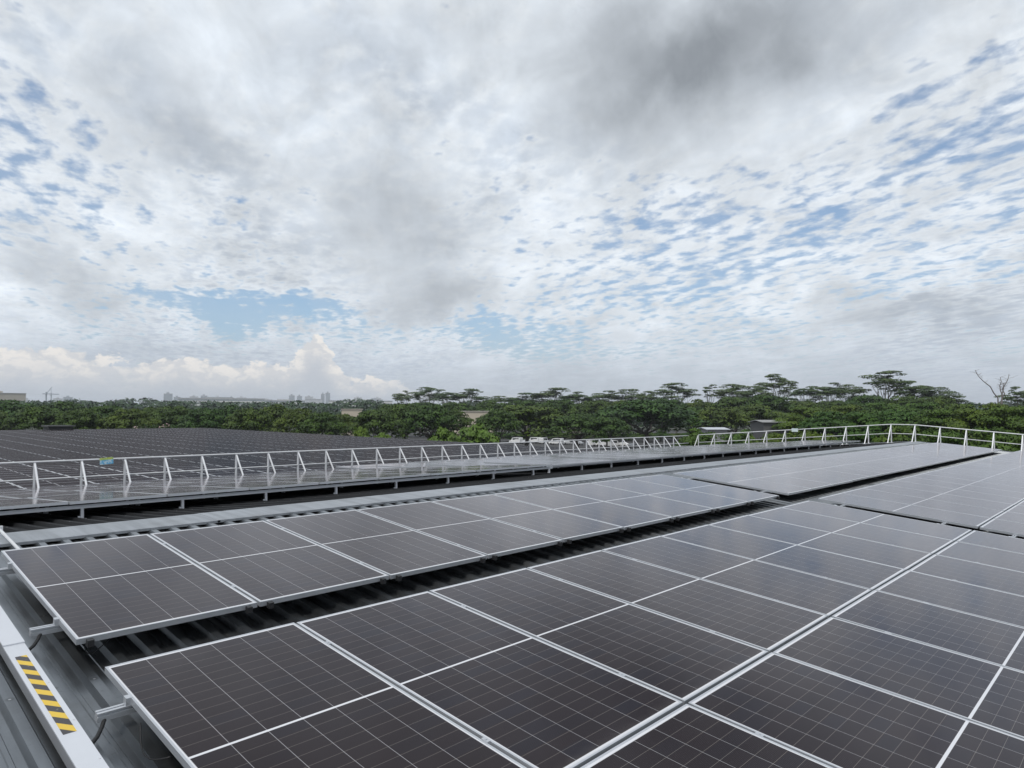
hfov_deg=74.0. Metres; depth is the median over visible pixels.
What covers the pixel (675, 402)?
rain tree
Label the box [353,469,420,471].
solar module
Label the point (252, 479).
solar module
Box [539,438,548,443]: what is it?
parked van
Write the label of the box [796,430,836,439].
leafy tree
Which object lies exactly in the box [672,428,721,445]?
leafy tree
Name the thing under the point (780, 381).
emergent tree
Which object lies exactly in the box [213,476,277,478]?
solar module
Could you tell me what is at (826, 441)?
solar module
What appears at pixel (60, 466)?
solar module
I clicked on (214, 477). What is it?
solar module
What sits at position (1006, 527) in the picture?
solar module
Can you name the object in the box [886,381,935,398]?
emergent tree
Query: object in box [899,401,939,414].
leafy tree
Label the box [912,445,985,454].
solar module
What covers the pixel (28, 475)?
solar module
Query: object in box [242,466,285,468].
solar module
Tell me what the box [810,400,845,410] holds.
rain tree
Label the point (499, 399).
emergent tree
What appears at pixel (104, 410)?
rain tree
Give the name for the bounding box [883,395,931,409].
rain tree
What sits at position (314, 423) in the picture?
rain tree
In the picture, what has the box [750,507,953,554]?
solar module
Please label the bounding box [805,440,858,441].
solar module
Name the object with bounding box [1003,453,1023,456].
solar module
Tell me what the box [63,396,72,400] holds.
city tower
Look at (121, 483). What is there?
solar module
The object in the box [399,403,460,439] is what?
rain tree
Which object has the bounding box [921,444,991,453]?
solar module
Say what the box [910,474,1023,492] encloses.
solar module
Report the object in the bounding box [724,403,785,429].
rain tree
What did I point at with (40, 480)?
solar module
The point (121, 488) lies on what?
solar module
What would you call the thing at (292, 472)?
solar module
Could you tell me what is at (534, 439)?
parked van
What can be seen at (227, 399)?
factory hall
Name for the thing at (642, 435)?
leafy tree
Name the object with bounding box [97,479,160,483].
solar module
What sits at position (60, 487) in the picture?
solar module
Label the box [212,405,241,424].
rain tree
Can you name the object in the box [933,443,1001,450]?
solar module
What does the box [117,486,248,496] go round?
solar module
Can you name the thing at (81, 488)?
solar module
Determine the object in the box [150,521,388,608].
solar module
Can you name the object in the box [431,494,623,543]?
solar module
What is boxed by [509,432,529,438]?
leafy tree
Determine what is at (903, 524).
solar module
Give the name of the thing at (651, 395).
emergent tree
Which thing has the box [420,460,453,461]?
solar module
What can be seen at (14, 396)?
office block
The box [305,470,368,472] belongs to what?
solar module
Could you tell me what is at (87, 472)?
solar module
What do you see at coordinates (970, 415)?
leafy tree
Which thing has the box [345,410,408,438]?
rain tree
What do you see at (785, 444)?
solar module
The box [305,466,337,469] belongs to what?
solar module
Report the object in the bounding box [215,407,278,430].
rain tree
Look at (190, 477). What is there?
solar module
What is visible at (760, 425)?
storage shed
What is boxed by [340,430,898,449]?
yard pavement
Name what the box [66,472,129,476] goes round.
solar module
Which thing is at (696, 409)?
rain tree
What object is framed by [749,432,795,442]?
leafy tree
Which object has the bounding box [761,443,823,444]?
solar module
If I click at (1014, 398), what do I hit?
emergent tree
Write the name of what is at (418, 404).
rain tree
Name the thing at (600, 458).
solar module
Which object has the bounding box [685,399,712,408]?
rain tree
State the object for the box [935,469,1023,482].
solar module
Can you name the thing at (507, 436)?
leafy tree
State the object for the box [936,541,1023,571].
solar module
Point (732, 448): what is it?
solar module
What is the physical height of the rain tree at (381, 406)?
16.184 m
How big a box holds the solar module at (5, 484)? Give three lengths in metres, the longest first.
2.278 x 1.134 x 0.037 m
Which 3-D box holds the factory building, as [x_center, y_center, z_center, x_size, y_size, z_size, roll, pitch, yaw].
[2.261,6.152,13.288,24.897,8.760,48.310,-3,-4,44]
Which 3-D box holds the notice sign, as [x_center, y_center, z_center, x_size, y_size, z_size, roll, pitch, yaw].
[-10.398,1.965,17.425,0.034,0.180,0.310,-3,0,44]
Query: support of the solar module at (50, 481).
on the neighbouring warehouse
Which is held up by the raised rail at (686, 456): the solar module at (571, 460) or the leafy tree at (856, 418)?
the solar module at (571, 460)
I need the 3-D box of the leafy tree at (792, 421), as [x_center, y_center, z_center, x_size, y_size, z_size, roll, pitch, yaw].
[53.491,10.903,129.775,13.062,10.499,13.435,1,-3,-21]
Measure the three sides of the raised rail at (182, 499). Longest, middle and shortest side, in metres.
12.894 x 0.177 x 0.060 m
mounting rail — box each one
[0,477,681,574]
[29,496,724,636]
[94,505,836,722]
[481,523,938,743]
[755,536,1011,736]
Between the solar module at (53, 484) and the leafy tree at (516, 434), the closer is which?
the solar module at (53, 484)
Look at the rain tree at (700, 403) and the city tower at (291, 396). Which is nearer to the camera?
the rain tree at (700, 403)
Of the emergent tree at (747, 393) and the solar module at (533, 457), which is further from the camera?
the emergent tree at (747, 393)
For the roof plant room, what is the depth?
90.08 m
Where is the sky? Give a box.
[0,0,1023,408]
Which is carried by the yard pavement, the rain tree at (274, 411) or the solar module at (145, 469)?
the rain tree at (274, 411)
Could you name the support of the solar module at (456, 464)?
on the raised rail
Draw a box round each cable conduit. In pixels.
[28,633,41,650]
[92,719,105,743]
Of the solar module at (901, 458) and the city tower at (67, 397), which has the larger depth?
the city tower at (67, 397)
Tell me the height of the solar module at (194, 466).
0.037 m
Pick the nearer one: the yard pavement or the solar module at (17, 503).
the solar module at (17, 503)
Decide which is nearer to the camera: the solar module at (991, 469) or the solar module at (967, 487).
the solar module at (967, 487)
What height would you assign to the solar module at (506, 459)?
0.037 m
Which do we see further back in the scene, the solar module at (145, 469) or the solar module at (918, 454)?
the solar module at (145, 469)
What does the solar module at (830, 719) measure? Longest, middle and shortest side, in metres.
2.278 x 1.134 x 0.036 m
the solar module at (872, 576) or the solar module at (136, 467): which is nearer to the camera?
the solar module at (872, 576)
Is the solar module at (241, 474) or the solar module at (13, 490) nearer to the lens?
the solar module at (13, 490)
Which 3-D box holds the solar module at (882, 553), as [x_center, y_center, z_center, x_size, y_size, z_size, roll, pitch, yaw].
[3.740,1.921,8.385,2.278,0.035,1.134,5,2,44]
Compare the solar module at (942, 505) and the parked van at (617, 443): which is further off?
the parked van at (617, 443)
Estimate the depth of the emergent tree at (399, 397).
399.21 m
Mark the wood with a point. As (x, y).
(365, 405)
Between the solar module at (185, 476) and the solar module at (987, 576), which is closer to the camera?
the solar module at (987, 576)
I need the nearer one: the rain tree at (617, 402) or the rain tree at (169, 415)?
the rain tree at (169, 415)
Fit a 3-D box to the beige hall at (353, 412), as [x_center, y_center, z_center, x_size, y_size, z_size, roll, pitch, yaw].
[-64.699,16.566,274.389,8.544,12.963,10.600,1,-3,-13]
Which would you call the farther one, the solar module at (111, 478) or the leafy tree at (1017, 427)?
the leafy tree at (1017, 427)
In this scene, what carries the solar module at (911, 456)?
on the mounting rail
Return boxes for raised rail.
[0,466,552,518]
[43,472,478,513]
[546,442,853,472]
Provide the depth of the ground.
521.13 m
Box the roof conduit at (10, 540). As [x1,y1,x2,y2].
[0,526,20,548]
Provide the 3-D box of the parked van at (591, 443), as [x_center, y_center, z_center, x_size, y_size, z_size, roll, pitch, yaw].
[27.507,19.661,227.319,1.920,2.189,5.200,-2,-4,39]
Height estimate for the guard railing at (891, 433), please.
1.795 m
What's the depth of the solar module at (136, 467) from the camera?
33.08 m
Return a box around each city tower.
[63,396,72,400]
[164,392,172,404]
[289,394,294,399]
[321,392,324,403]
[325,391,329,403]
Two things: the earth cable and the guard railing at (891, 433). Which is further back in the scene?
the guard railing at (891, 433)
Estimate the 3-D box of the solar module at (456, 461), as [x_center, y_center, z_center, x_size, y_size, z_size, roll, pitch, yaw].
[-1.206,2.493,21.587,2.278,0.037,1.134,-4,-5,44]
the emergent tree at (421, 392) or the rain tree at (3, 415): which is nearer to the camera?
the rain tree at (3, 415)
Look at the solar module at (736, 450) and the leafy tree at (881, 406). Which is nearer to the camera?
the solar module at (736, 450)
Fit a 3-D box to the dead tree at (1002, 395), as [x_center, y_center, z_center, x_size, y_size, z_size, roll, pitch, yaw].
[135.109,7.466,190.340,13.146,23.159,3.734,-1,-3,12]
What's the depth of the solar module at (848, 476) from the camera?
15.45 m
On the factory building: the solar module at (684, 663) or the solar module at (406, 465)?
the solar module at (406, 465)
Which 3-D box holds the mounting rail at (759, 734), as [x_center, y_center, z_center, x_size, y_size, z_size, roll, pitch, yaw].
[3.268,1.998,5.616,0.064,0.157,10.636,5,2,44]
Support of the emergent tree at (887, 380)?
on the yard pavement
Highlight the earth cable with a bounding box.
[84,638,110,653]
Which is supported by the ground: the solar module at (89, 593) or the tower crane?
the tower crane
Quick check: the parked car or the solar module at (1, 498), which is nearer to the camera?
the solar module at (1, 498)
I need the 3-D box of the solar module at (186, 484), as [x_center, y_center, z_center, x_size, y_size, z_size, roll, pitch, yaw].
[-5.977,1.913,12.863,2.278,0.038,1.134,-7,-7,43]
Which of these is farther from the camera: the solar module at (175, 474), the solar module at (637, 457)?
the solar module at (175, 474)
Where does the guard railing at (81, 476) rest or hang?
on the factory building
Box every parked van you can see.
[509,437,522,443]
[529,437,540,442]
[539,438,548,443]
[548,438,563,444]
[588,440,597,445]
[605,440,620,446]
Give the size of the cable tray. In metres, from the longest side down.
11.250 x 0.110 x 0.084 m
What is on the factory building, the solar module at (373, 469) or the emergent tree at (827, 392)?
the solar module at (373, 469)
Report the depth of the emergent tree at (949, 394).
248.06 m
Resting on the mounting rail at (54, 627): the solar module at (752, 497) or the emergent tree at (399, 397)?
the solar module at (752, 497)
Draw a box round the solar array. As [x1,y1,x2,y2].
[0,428,602,467]
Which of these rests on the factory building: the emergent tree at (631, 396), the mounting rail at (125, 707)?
the mounting rail at (125, 707)
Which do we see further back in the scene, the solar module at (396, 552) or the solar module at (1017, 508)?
the solar module at (1017, 508)
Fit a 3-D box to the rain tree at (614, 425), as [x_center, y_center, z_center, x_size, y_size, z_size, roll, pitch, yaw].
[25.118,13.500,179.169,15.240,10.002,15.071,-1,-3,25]
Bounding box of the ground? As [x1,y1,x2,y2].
[26,423,820,433]
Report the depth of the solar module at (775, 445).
26.43 m
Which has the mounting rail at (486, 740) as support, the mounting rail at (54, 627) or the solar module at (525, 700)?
the solar module at (525, 700)
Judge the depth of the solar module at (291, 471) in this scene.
31.64 m
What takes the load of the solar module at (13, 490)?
on the factory building
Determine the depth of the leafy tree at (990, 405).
159.03 m
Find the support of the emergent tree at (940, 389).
on the yard pavement
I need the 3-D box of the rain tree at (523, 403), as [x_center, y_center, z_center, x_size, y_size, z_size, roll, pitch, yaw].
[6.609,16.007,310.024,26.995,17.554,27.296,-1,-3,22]
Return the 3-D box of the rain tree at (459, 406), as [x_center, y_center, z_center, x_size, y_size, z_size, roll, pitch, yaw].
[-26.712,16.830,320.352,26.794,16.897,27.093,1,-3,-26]
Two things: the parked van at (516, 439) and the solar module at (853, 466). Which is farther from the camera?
the parked van at (516, 439)
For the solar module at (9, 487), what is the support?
on the neighbouring warehouse
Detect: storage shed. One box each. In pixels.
[697,427,729,441]
[748,420,787,441]
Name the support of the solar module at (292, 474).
on the factory building
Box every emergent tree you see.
[391,390,413,403]
[406,387,443,432]
[433,389,458,403]
[450,388,492,405]
[492,396,512,431]
[506,392,550,427]
[529,387,581,401]
[557,391,595,432]
[591,390,622,401]
[610,389,645,433]
[637,391,663,430]
[654,383,700,432]
[702,384,716,401]
[708,384,755,433]
[734,386,774,398]
[754,374,798,405]
[785,386,822,402]
[807,382,848,408]
[831,384,873,400]
[846,370,917,399]
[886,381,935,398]
[916,387,957,398]
[937,392,970,404]
[994,386,1023,406]
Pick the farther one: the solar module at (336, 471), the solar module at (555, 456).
the solar module at (555, 456)
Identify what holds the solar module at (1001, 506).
on the mounting rail
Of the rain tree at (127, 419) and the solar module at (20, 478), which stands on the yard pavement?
the rain tree at (127, 419)
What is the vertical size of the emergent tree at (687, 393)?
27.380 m
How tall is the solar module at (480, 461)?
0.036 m
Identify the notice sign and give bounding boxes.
[100,457,112,464]
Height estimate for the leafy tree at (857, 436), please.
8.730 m
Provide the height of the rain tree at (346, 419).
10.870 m
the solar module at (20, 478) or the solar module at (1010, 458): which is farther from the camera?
the solar module at (20, 478)
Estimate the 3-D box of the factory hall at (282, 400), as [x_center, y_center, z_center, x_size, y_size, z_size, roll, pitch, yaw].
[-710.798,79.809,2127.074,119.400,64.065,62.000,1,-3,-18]
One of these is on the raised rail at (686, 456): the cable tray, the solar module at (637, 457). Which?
the solar module at (637, 457)
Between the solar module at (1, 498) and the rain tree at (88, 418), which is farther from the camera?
the rain tree at (88, 418)
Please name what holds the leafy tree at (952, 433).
on the ground
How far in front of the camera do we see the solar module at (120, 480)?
27.25 m
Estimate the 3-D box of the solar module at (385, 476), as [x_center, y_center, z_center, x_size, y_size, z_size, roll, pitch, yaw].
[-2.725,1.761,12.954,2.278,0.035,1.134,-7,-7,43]
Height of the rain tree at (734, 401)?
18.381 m
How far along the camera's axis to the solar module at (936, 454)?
22.97 m
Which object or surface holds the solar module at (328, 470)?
on the factory building
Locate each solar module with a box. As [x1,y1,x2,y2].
[0,464,23,465]
[0,465,30,467]
[0,467,32,469]
[0,468,41,471]
[0,470,45,473]
[0,471,53,475]
[0,473,60,477]
[0,475,68,480]
[0,483,12,485]
[0,485,20,488]
[0,489,32,492]
[0,490,58,494]
[0,491,95,497]
[0,496,16,499]
[0,498,67,509]
[1,534,257,647]
[7,478,75,482]
[11,479,83,484]
[17,481,94,487]
[21,486,92,489]
[25,483,96,488]
[27,491,165,504]
[37,464,90,467]
[39,466,95,469]
[45,467,104,470]
[46,486,131,490]
[51,468,110,472]
[58,470,119,474]
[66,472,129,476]
[74,486,166,491]
[76,474,135,478]
[76,482,144,485]
[82,475,146,480]
[89,477,157,482]
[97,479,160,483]
[102,464,154,468]
[104,622,525,767]
[106,482,191,485]
[108,466,163,469]
[117,467,171,471]
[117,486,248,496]
[126,469,182,472]
[136,471,190,474]
[137,479,197,482]
[142,472,199,476]
[149,482,236,486]
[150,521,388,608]
[151,474,213,479]
[162,476,216,479]
[167,479,236,481]
[169,465,220,468]
[179,466,230,470]
[185,476,243,478]
[191,469,239,471]
[195,481,318,489]
[198,469,250,473]
[208,478,294,481]
[209,471,264,475]
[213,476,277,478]
[221,473,264,475]
[235,474,275,475]
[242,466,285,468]
[247,467,296,470]
[260,468,308,472]
[260,473,323,475]
[264,475,335,477]
[265,471,320,473]
[265,477,377,483]
[265,510,486,580]
[270,470,312,472]
[296,591,682,767]
[298,469,350,471]
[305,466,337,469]
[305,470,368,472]
[309,472,377,474]
[323,474,429,479]
[336,465,390,468]
[338,468,397,470]
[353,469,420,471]
[357,501,562,559]
[364,470,475,474]
[372,463,398,465]
[378,464,443,467]
[398,466,460,468]
[406,467,515,471]
[409,462,447,463]
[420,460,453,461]
[426,462,507,465]
[429,568,767,704]
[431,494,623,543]
[440,460,472,461]
[448,464,551,468]
[462,460,497,462]
[484,460,583,466]
[489,457,521,458]
[493,488,673,531]
[494,458,518,460]
[517,457,552,458]
[519,458,611,463]
[527,550,827,653]
[540,455,567,456]
[548,483,714,520]
[553,456,636,461]
[565,454,596,455]
[574,455,659,459]
[580,704,832,767]
[592,478,749,511]
[597,453,680,457]
[602,536,871,617]
[626,452,700,455]
[629,474,779,504]
[641,451,718,453]
[656,449,735,452]
[662,524,905,590]
[673,470,811,494]
[684,448,750,451]
[688,652,1023,767]
[701,447,764,449]
[704,467,833,489]
[708,515,931,570]
[716,446,778,448]
[729,464,852,485]
[731,445,790,447]
[745,444,802,446]
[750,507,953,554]
[751,462,869,481]
[753,444,813,445]
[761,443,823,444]
[773,460,884,477]
[773,617,1023,738]
[776,442,832,443]
[782,501,971,541]
[789,441,842,443]
[791,458,898,474]
[799,441,851,442]
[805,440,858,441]
[808,456,910,471]
[818,493,991,528]
[824,454,922,468]
[832,590,1023,671]
[836,453,932,466]
[842,488,1003,518]
[852,452,941,464]
[861,450,950,462]
[864,484,1014,511]
[874,449,958,460]
[876,570,1023,627]
[881,480,1023,504]
[886,448,966,458]
[895,447,973,457]
[897,477,1023,498]
[903,446,979,455]
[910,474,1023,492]
[910,554,1023,595]
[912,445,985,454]
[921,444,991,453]
[923,471,1023,487]
[927,443,996,451]
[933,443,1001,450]
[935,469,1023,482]
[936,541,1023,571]
[944,466,1023,478]
[956,464,1023,474]
[957,530,1023,553]
[965,462,1023,471]
[972,461,1023,468]
[978,459,1023,465]
[980,519,1023,536]
[986,457,1023,462]
[993,456,1023,460]
[994,511,1023,522]
[998,455,1023,458]
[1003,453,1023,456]
[1007,505,1023,513]
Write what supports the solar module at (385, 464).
on the factory building
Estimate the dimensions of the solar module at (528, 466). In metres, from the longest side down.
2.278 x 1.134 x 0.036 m
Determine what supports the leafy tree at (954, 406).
on the yard pavement
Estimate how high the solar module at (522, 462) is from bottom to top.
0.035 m
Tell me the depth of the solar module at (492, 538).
7.61 m
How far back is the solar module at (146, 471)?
31.28 m
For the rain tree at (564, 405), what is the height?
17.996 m
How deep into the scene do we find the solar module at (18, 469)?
31.53 m
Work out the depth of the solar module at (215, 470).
32.02 m
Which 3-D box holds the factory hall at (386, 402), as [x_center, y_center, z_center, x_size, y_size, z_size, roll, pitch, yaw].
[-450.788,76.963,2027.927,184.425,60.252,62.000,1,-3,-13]
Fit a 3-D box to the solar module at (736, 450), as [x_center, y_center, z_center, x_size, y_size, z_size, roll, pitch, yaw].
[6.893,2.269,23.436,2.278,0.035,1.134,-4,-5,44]
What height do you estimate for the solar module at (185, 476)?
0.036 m
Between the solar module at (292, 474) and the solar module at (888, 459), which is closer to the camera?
the solar module at (292, 474)
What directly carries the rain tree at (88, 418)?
on the yard pavement
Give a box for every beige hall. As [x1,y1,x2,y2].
[341,409,362,435]
[449,411,490,438]
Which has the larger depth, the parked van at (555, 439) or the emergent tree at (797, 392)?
the emergent tree at (797, 392)
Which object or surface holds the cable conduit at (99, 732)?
on the factory building
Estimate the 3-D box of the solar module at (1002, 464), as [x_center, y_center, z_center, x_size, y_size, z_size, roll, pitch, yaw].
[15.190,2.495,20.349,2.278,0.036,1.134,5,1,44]
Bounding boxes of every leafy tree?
[493,432,513,441]
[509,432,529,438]
[537,432,562,439]
[551,432,574,439]
[584,432,607,438]
[632,432,658,441]
[651,432,672,440]
[665,433,680,439]
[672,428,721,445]
[713,429,759,444]
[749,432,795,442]
[764,414,818,441]
[779,405,830,432]
[791,411,857,440]
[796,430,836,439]
[824,403,864,426]
[825,411,888,441]
[837,430,878,443]
[860,402,908,420]
[861,409,935,441]
[870,425,931,442]
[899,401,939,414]
[899,408,973,438]
[920,430,974,444]
[927,403,975,430]
[928,406,1009,439]
[960,426,1020,451]
[967,405,1023,440]
[973,402,1008,427]
[1002,433,1023,451]
[1008,419,1023,435]
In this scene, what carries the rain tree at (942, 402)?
on the yard pavement
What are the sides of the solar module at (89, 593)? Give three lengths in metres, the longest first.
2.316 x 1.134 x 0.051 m
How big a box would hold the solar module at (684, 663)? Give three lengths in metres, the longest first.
2.278 x 1.134 x 0.038 m
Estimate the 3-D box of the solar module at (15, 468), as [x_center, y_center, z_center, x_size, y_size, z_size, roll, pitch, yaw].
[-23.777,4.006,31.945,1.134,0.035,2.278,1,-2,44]
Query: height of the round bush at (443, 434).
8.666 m
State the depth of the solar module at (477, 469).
14.29 m
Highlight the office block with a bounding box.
[0,391,26,402]
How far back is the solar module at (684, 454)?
20.72 m
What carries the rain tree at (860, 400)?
on the yard pavement
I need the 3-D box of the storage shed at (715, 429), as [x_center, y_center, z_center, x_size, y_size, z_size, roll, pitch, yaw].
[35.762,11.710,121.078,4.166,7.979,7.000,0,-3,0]
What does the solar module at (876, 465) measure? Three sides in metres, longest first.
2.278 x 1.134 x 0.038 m
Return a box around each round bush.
[352,426,370,436]
[374,432,390,437]
[428,427,461,441]
[457,423,500,442]
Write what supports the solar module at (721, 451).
on the raised rail at (686, 456)
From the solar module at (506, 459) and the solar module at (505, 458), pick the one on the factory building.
the solar module at (505, 458)
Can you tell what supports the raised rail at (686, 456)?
on the factory building
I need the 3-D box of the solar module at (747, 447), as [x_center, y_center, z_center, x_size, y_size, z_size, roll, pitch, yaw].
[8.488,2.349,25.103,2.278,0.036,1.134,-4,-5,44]
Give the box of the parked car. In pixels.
[628,443,638,447]
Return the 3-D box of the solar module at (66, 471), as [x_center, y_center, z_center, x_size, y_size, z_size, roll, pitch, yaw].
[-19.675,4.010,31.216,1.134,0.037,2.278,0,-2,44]
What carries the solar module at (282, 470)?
on the neighbouring warehouse
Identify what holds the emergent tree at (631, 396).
on the yard pavement
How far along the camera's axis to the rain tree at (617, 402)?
296.52 m
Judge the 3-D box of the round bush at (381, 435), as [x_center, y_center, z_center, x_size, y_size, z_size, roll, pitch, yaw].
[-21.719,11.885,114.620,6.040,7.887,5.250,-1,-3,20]
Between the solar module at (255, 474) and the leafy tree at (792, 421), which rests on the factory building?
the solar module at (255, 474)
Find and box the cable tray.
[0,606,108,767]
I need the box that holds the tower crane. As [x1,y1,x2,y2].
[42,387,58,400]
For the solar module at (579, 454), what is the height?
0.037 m
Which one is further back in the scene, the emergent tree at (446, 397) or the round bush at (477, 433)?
the emergent tree at (446, 397)
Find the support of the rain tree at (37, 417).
on the ground
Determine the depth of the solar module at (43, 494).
11.34 m
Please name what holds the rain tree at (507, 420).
on the yard pavement
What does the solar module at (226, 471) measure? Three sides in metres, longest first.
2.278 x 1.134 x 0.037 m
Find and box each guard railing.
[0,435,688,487]
[694,424,1023,450]
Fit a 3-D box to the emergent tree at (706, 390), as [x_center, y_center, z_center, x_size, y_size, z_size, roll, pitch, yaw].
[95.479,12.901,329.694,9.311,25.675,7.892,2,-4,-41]
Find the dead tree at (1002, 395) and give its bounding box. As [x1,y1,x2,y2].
[975,370,1017,403]
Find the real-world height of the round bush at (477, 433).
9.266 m
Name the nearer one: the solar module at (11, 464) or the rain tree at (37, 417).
the solar module at (11, 464)
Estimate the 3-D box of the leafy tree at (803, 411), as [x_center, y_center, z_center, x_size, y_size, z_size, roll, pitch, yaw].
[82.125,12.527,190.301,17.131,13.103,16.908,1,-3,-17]
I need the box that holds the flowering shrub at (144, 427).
[133,423,171,428]
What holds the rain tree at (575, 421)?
on the yard pavement
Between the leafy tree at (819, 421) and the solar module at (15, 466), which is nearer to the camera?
the solar module at (15, 466)
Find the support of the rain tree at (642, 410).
on the yard pavement
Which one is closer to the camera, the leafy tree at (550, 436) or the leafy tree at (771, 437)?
the leafy tree at (771, 437)
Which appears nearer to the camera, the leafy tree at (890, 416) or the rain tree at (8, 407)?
the leafy tree at (890, 416)
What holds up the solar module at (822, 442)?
on the raised rail at (686, 456)
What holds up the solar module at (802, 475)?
on the mounting rail
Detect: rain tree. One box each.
[0,399,39,429]
[0,406,64,429]
[0,410,12,429]
[34,400,84,426]
[48,408,112,428]
[78,404,140,428]
[92,408,161,428]
[137,406,166,426]
[149,405,204,427]
[167,407,230,428]
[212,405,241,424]
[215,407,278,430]
[245,404,298,431]
[267,408,326,432]
[293,411,347,434]
[327,413,359,435]
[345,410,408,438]
[371,403,435,437]
[375,404,396,436]
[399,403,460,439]
[406,402,435,436]
[436,409,474,438]
[442,402,476,410]
[469,400,505,410]
[474,405,569,445]
[476,408,522,441]
[502,400,552,437]
[538,399,578,437]
[540,413,611,448]
[567,400,610,435]
[580,416,635,449]
[591,399,711,447]
[608,399,640,433]
[639,398,688,439]
[654,407,716,435]
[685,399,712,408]
[685,406,757,432]
[709,396,756,433]
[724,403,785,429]
[742,394,796,419]
[776,400,816,417]
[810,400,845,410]
[839,394,887,409]
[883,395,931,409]
[922,396,956,409]
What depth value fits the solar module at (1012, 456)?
24.18 m
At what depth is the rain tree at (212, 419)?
166.78 m
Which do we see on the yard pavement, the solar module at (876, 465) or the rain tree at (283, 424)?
the rain tree at (283, 424)
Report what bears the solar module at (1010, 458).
on the mounting rail
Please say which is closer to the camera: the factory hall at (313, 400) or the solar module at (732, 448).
the solar module at (732, 448)
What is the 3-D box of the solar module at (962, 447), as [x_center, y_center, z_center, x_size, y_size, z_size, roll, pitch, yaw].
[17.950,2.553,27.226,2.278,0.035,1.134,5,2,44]
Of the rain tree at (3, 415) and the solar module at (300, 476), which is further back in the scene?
the rain tree at (3, 415)
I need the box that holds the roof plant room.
[41,425,75,429]
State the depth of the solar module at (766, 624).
5.70 m
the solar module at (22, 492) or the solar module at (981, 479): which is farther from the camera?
the solar module at (981, 479)
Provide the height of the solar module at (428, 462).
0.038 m
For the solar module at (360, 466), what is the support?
on the factory building
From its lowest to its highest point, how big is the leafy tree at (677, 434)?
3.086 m
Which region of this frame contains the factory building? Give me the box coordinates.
[0,441,1023,767]
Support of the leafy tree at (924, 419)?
on the yard pavement
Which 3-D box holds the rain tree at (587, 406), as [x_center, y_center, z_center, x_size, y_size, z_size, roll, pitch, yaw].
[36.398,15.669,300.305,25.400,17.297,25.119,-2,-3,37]
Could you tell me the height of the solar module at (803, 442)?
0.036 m
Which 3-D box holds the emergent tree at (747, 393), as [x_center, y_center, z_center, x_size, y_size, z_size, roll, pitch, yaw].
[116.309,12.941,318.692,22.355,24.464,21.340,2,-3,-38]
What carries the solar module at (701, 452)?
on the raised rail at (686, 456)
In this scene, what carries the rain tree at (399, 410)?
on the yard pavement
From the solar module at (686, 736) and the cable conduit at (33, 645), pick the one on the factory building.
the cable conduit at (33, 645)
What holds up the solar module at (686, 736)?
on the mounting rail at (759, 734)
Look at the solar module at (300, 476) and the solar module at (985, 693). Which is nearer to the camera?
the solar module at (985, 693)
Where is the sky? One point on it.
(262, 199)
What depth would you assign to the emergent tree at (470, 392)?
379.40 m
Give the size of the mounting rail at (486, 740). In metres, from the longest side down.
10.636 x 0.157 x 0.064 m
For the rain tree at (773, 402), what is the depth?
266.28 m
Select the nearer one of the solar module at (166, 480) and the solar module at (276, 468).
the solar module at (166, 480)
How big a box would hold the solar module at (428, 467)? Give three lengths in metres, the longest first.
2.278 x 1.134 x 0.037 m
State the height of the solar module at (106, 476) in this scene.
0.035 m
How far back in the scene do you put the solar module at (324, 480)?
11.84 m
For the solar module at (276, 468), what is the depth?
33.16 m
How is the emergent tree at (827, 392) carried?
on the yard pavement
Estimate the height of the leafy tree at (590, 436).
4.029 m
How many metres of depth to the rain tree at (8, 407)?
202.01 m
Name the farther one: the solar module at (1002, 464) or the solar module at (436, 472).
the solar module at (1002, 464)
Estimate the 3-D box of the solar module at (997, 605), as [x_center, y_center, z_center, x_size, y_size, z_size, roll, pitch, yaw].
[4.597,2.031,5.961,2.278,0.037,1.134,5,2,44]
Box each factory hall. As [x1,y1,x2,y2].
[177,397,264,406]
[265,399,304,413]
[305,398,322,407]
[329,400,391,410]
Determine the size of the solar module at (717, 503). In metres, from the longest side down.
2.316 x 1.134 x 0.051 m
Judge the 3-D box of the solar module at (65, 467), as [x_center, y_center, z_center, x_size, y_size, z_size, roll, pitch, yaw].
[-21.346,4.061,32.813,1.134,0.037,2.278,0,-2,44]
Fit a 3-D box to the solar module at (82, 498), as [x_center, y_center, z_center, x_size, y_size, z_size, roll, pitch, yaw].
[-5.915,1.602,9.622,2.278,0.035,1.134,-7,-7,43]
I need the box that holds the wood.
[0,398,1022,429]
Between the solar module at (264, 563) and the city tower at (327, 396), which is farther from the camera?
the city tower at (327, 396)
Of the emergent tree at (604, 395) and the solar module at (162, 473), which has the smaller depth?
the solar module at (162, 473)
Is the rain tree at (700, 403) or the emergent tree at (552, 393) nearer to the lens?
the rain tree at (700, 403)
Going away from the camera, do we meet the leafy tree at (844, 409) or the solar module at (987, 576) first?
the solar module at (987, 576)
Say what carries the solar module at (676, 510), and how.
on the mounting rail at (8, 569)
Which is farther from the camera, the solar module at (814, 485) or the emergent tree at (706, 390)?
the emergent tree at (706, 390)
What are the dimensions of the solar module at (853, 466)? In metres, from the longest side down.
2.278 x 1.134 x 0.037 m
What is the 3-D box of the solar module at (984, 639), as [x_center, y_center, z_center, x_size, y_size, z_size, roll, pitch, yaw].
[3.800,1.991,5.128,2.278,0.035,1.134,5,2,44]
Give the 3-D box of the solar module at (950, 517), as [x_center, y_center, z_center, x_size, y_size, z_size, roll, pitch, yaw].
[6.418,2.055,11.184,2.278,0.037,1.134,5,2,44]
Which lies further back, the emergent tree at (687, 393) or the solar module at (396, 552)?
the emergent tree at (687, 393)
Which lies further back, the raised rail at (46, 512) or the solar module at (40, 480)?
the solar module at (40, 480)

